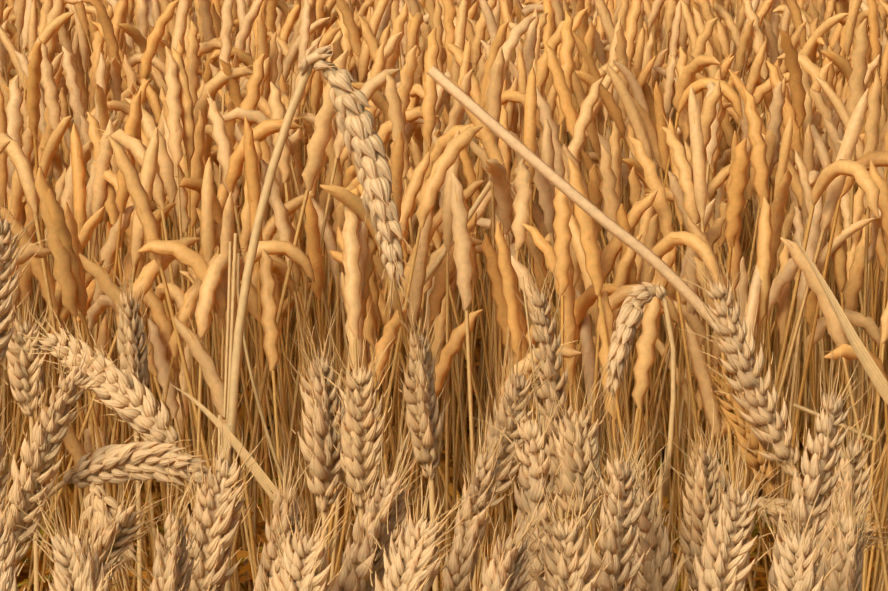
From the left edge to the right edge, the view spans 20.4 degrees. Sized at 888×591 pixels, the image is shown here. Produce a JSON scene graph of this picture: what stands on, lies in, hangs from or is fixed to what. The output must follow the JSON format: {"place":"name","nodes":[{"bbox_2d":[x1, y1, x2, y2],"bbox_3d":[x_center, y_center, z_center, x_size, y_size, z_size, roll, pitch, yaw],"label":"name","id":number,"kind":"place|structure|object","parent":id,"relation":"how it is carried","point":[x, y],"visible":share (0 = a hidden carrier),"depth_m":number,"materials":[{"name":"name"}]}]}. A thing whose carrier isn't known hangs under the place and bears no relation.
{"place":"outdoors","nodes":[
{"label":"outdoors","id":0,"kind":"place"},
{"bbox_2d":[792,403,874,441],"bbox_3d":[0.153,0.050,0.972,0.033,0.015,0.005,0,12,-1],"label":"stem","id":1,"kind":"object","parent":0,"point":[804,409],"visible":0.65,"depth_m":0.97,"materials":[{"name":"plant"}]},
{"bbox_2d":[790,230,887,404],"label":"leaf","id":2,"kind":"object","parent":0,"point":[872,370],"visible":1,"depth_m":0.93,"materials":[{"name":"plant"}]},
{"label":"ground","id":3,"kind":"structure","parent":0,"visible":0},
{"bbox_2d":[0,384,22,511],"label":"wheat","id":4,"kind":"object","parent":3,"relation":"on","point":[4,478],"visible":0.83,"depth_m":0.92,"materials":[{"name":"plant"}]},
{"bbox_2d":[0,471,27,590],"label":"wheat","id":5,"kind":"object","parent":3,"relation":"on","point":[8,582],"visible":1,"depth_m":0.79,"materials":[{"name":"plant"}]},
{"bbox_2d":[0,177,49,386],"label":"wheat","id":6,"kind":"object","parent":3,"relation":"on","point":[7,268],"visible":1,"depth_m":0.97,"materials":[{"name":"plant"}]},
{"bbox_2d":[0,288,57,590],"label":"wheat","id":7,"kind":"object","parent":3,"relation":"on","point":[23,374],"visible":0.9,"depth_m":1.10,"materials":[{"name":"plant"}]},
{"bbox_2d":[0,458,121,590],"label":"wheat","id":8,"kind":"object","parent":3,"relation":"on","point":[76,565],"visible":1,"depth_m":0.76,"materials":[{"name":"plant"}]},
{"bbox_2d":[0,322,133,577],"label":"wheat","id":9,"kind":"object","parent":3,"relation":"on","point":[48,433],"visible":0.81,"depth_m":0.91,"materials":[{"name":"plant"}]},
{"bbox_2d":[3,296,201,490],"bbox_3d":[-0.116,0.422,1.026,0.039,0.846,0.153,-10,16,-39],"label":"wheat","id":10,"kind":"object","parent":3,"relation":"on","point":[131,401],"visible":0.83,"depth_m":0.96,"materials":[{"name":"plant"}]},
{"bbox_2d":[78,483,149,590],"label":"wheat","id":11,"kind":"object","parent":3,"relation":"on","point":[98,492],"visible":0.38,"depth_m":0.90,"materials":[{"name":"plant"}]},
{"bbox_2d":[48,463,181,590],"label":"wheat","id":12,"kind":"object","parent":3,"relation":"on","point":[121,522],"visible":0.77,"depth_m":0.81,"materials":[{"name":"plant"}]},
{"bbox_2d":[87,254,156,590],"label":"wheat","id":13,"kind":"object","parent":3,"relation":"on","point":[131,325],"visible":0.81,"depth_m":1.08,"materials":[{"name":"plant"}]},
{"bbox_2d":[38,433,246,504],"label":"wheat","id":14,"kind":"object","parent":3,"relation":"on","point":[113,464],"visible":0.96,"depth_m":0.92,"materials":[{"name":"plant"}]},
{"bbox_2d":[171,384,299,522],"bbox_3d":[-0.078,0.060,0.929,0.051,0.053,0.002,3,12,14],"label":"leaf","id":15,"kind":"object","parent":14,"relation":"attached to","point":[262,479],"visible":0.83,"depth_m":0.93,"materials":[{"name":"plant"}]},
{"bbox_2d":[129,435,212,590],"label":"wheat","id":16,"kind":"object","parent":3,"relation":"on","point":[172,568],"visible":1,"depth_m":0.77,"materials":[{"name":"plant"}]},
{"bbox_2d":[218,241,231,586],"bbox_3d":[-0.088,0.411,1.019,0.002,0.870,0.069,2,12,9],"label":"stem","id":17,"kind":"object","parent":3,"relation":"on","point":[227,339],"visible":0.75,"depth_m":0.96,"materials":[{"name":"plant"}]},
{"bbox_2d":[182,409,268,590],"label":"wheat","id":18,"kind":"object","parent":3,"relation":"on","point":[217,508],"visible":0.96,"depth_m":0.82,"materials":[{"name":"plant"}]},
{"bbox_2d":[219,233,236,585],"bbox_3d":[-0.087,0.410,1.017,0.002,0.874,0.070,2,12,9],"label":"stem","id":19,"kind":"object","parent":3,"relation":"on","point":[233,299],"visible":0.48,"depth_m":0.96,"materials":[{"name":"plant"}]},
{"bbox_2d":[237,253,299,513],"bbox_3d":[-0.070,0.035,0.963,0.032,0.100,0.005,11,16,41],"label":"stem","id":20,"kind":"object","parent":3,"relation":"on","point":[279,469],"visible":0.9,"depth_m":0.96,"materials":[{"name":"plant"}]},
{"bbox_2d":[245,420,323,590],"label":"wheat","id":21,"kind":"object","parent":3,"relation":"on","point":[269,551],"visible":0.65,"depth_m":0.80,"materials":[{"name":"plant"}]},
{"bbox_2d":[260,482,350,590],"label":"wheat","id":22,"kind":"object","parent":3,"relation":"on","point":[303,565],"visible":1,"depth_m":0.76,"materials":[{"name":"plant"}]},
{"bbox_2d":[280,293,355,581],"bbox_3d":[-0.047,0.426,0.982,0.029,0.858,0.102,0,12,-1],"label":"wheat","id":23,"kind":"object","parent":3,"relation":"on","point":[321,434],"visible":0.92,"depth_m":0.92,"materials":[{"name":"plant"}]},
{"bbox_2d":[221,59,416,590],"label":"wheat","id":24,"kind":"object","parent":3,"relation":"on","point":[362,139],"visible":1,"depth_m":0.95,"materials":[{"name":"plant"}]},
{"bbox_2d":[298,44,333,74],"bbox_3d":[-0.049,-0.091,0.949,0.014,0.012,0.010,0,12,-1],"label":"wheat collar","id":25,"kind":"object","parent":24,"relation":"attached to","point":[312,56],"visible":1,"depth_m":0.95,"materials":[{"name":"beige plant"}]},
{"bbox_2d":[312,299,396,522],"bbox_3d":[-0.033,0.430,0.951,0.033,0.862,0.084,0,12,-1],"label":"wheat","id":26,"kind":"object","parent":3,"relation":"on","point":[361,426],"visible":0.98,"depth_m":0.90,"materials":[{"name":"plant"}]},
{"bbox_2d":[330,443,416,584],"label":"wheat","id":27,"kind":"object","parent":3,"relation":"on","point":[396,534],"visible":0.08,"depth_m":0.92,"materials":[{"name":"plant"}]},
{"bbox_2d":[332,420,427,590],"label":"wheat","id":28,"kind":"object","parent":3,"relation":"on","point":[354,575],"visible":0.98,"depth_m":0.78,"materials":[{"name":"plant"}]},
{"bbox_2d":[391,289,449,590],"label":"wheat","id":29,"kind":"object","parent":3,"relation":"on","point":[422,408],"visible":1,"depth_m":0.88,"materials":[{"name":"plant"}]},
{"bbox_2d":[361,464,486,590],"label":"wheat","id":30,"kind":"object","parent":3,"relation":"on","point":[414,564],"visible":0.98,"depth_m":0.76,"materials":[{"name":"plant"}]},
{"bbox_2d":[0,0,887,590],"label":"wheat field","id":31,"kind":"structure","parent":3,"relation":"on","point":[742,136],"depth_m":1.84,"materials":[{"name":"plant"}]},
{"bbox_2d":[342,180,490,400],"bbox_3d":[-0.022,0.003,1.700,0.123,0.170,0.005,-4,13,-18],"label":"wheat stalk","id":32,"kind":"object","parent":31,"relation":"on","point":[442,255],"visible":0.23,"depth_m":1.70,"materials":[{"name":"plant"}]},
{"bbox_2d":[440,397,523,590],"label":"wheat","id":33,"kind":"object","parent":3,"relation":"on","point":[463,558],"visible":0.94,"depth_m":0.79,"materials":[{"name":"plant"}]},
{"bbox_2d":[469,474,560,590],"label":"wheat","id":34,"kind":"object","parent":3,"relation":"on","point":[507,571],"visible":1,"depth_m":0.76,"materials":[{"name":"plant"}]},
{"bbox_2d":[470,331,562,507],"bbox_3d":[0.015,0.430,0.983,0.029,0.848,0.096,5,13,24],"label":"wheat","id":35,"kind":"object","parent":3,"relation":"on","point":[520,384],"visible":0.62,"depth_m":0.92,"materials":[{"name":"plant"}]},
{"bbox_2d":[472,361,570,590],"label":"wheat","id":36,"kind":"object","parent":3,"relation":"on","point":[528,480],"visible":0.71,"depth_m":0.81,"materials":[{"name":"plant"}]},
{"bbox_2d":[521,276,544,454],"bbox_3d":[0.038,0.421,0.989,0.005,0.863,0.066,-2,12,-10],"label":"stem","id":37,"kind":"object","parent":3,"relation":"on","point":[541,429],"visible":0.52,"depth_m":0.93,"materials":[{"name":"plant"}]},
{"bbox_2d":[506,250,575,525],"bbox_3d":[0.042,0.403,1.110,0.034,0.850,0.110,0,12,-1],"label":"wheat","id":38,"kind":"object","parent":3,"relation":"on","point":[551,364],"visible":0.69,"depth_m":1.06,"materials":[{"name":"plant"}]},
{"bbox_2d":[516,459,619,590],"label":"wheat","id":39,"kind":"object","parent":3,"relation":"on","point":[569,570],"visible":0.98,"depth_m":0.77,"materials":[{"name":"plant"}]},
{"bbox_2d":[533,351,613,553],"bbox_3d":[0.045,0.443,0.913,0.030,0.854,0.090,0,12,-1],"label":"wheat","id":40,"kind":"object","parent":3,"relation":"on","point":[576,457],"visible":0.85,"depth_m":0.86,"materials":[{"name":"plant"}]},
{"bbox_2d":[573,417,664,590],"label":"wheat","id":41,"kind":"object","parent":3,"relation":"on","point":[615,539],"visible":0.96,"depth_m":0.81,"materials":[{"name":"plant"}]},
{"bbox_2d":[591,276,675,513],"bbox_3d":[0.067,0.416,1.037,0.031,0.855,0.069,5,13,24],"label":"wheat ear","id":42,"kind":"object","parent":3,"relation":"on","point":[629,317],"visible":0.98,"depth_m":0.97,"materials":[{"name":"plant"}]},
{"bbox_2d":[598,416,682,590],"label":"wheat","id":43,"kind":"object","parent":3,"relation":"on","point":[649,487],"visible":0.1,"depth_m":0.90,"materials":[{"name":"plant"}]},
{"bbox_2d":[599,417,694,590],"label":"wheat","id":44,"kind":"object","parent":3,"relation":"on","point":[655,572],"visible":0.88,"depth_m":0.83,"materials":[{"name":"plant"}]},
{"bbox_2d":[646,420,751,582],"bbox_3d":[0.096,0.449,0.975,0.044,0.817,0.092,0,12,-1],"label":"wheat","id":45,"kind":"object","parent":3,"relation":"on","point":[726,486],"visible":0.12,"depth_m":0.92,"materials":[{"name":"plant"}]},
{"bbox_2d":[667,389,744,590],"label":"wheat","id":46,"kind":"object","parent":3,"relation":"on","point":[703,481],"visible":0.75,"depth_m":0.85,"materials":[{"name":"plant"}]},
{"bbox_2d":[699,345,778,499],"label":"wheat","id":47,"kind":"object","parent":3,"relation":"on","point":[757,460],"visible":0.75,"depth_m":1.00,"materials":[{"name":"plant"}]},
{"bbox_2d":[672,240,814,539],"bbox_3d":[0.132,0.411,1.011,0.043,0.875,0.101,-10,16,-39],"label":"wheat","id":48,"kind":"object","parent":3,"relation":"on","point":[758,401],"visible":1,"depth_m":0.95,"materials":[{"name":"plant"}]},
{"bbox_2d":[427,66,724,340],"bbox_3d":[0.076,-0.045,1.301,0.172,0.151,0.007,2,12,10],"label":"wheat stalk","id":49,"kind":"object","parent":48,"relation":"attached to","point":[559,182],"visible":0.77,"depth_m":1.30,"materials":[{"name":"plant"}]},
{"bbox_2d":[688,422,813,590],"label":"wheat","id":50,"kind":"object","parent":3,"relation":"on","point":[727,547],"visible":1,"depth_m":0.80,"materials":[{"name":"plant"}]},
{"bbox_2d":[678,497,887,579],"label":"wheat","id":51,"kind":"object","parent":3,"relation":"on","point":[770,510],"visible":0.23,"depth_m":0.99,"materials":[{"name":"plant"}]},
{"bbox_2d":[756,479,845,590],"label":"wheat","id":52,"kind":"object","parent":3,"relation":"on","point":[797,568],"visible":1,"depth_m":0.77,"materials":[{"name":"plant"}]},
{"bbox_2d":[768,325,874,590],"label":"wheat","id":53,"kind":"object","parent":3,"relation":"on","point":[821,449],"visible":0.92,"depth_m":0.84,"materials":[{"name":"plant"}]},
{"bbox_2d":[816,471,881,586],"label":"wheat","id":54,"kind":"object","parent":3,"relation":"on","point":[827,545],"visible":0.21,"depth_m":0.90,"materials":[{"name":"plant"}]},
{"bbox_2d":[824,447,878,590],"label":"wheat","id":55,"kind":"object","parent":3,"relation":"on","point":[846,574],"visible":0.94,"depth_m":0.80,"materials":[{"name":"plant"}]},
{"bbox_2d":[821,393,887,545],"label":"wheat","id":56,"kind":"object","parent":3,"relation":"on","point":[856,463],"visible":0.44,"depth_m":0.93,"materials":[{"name":"plant"}]}
]}

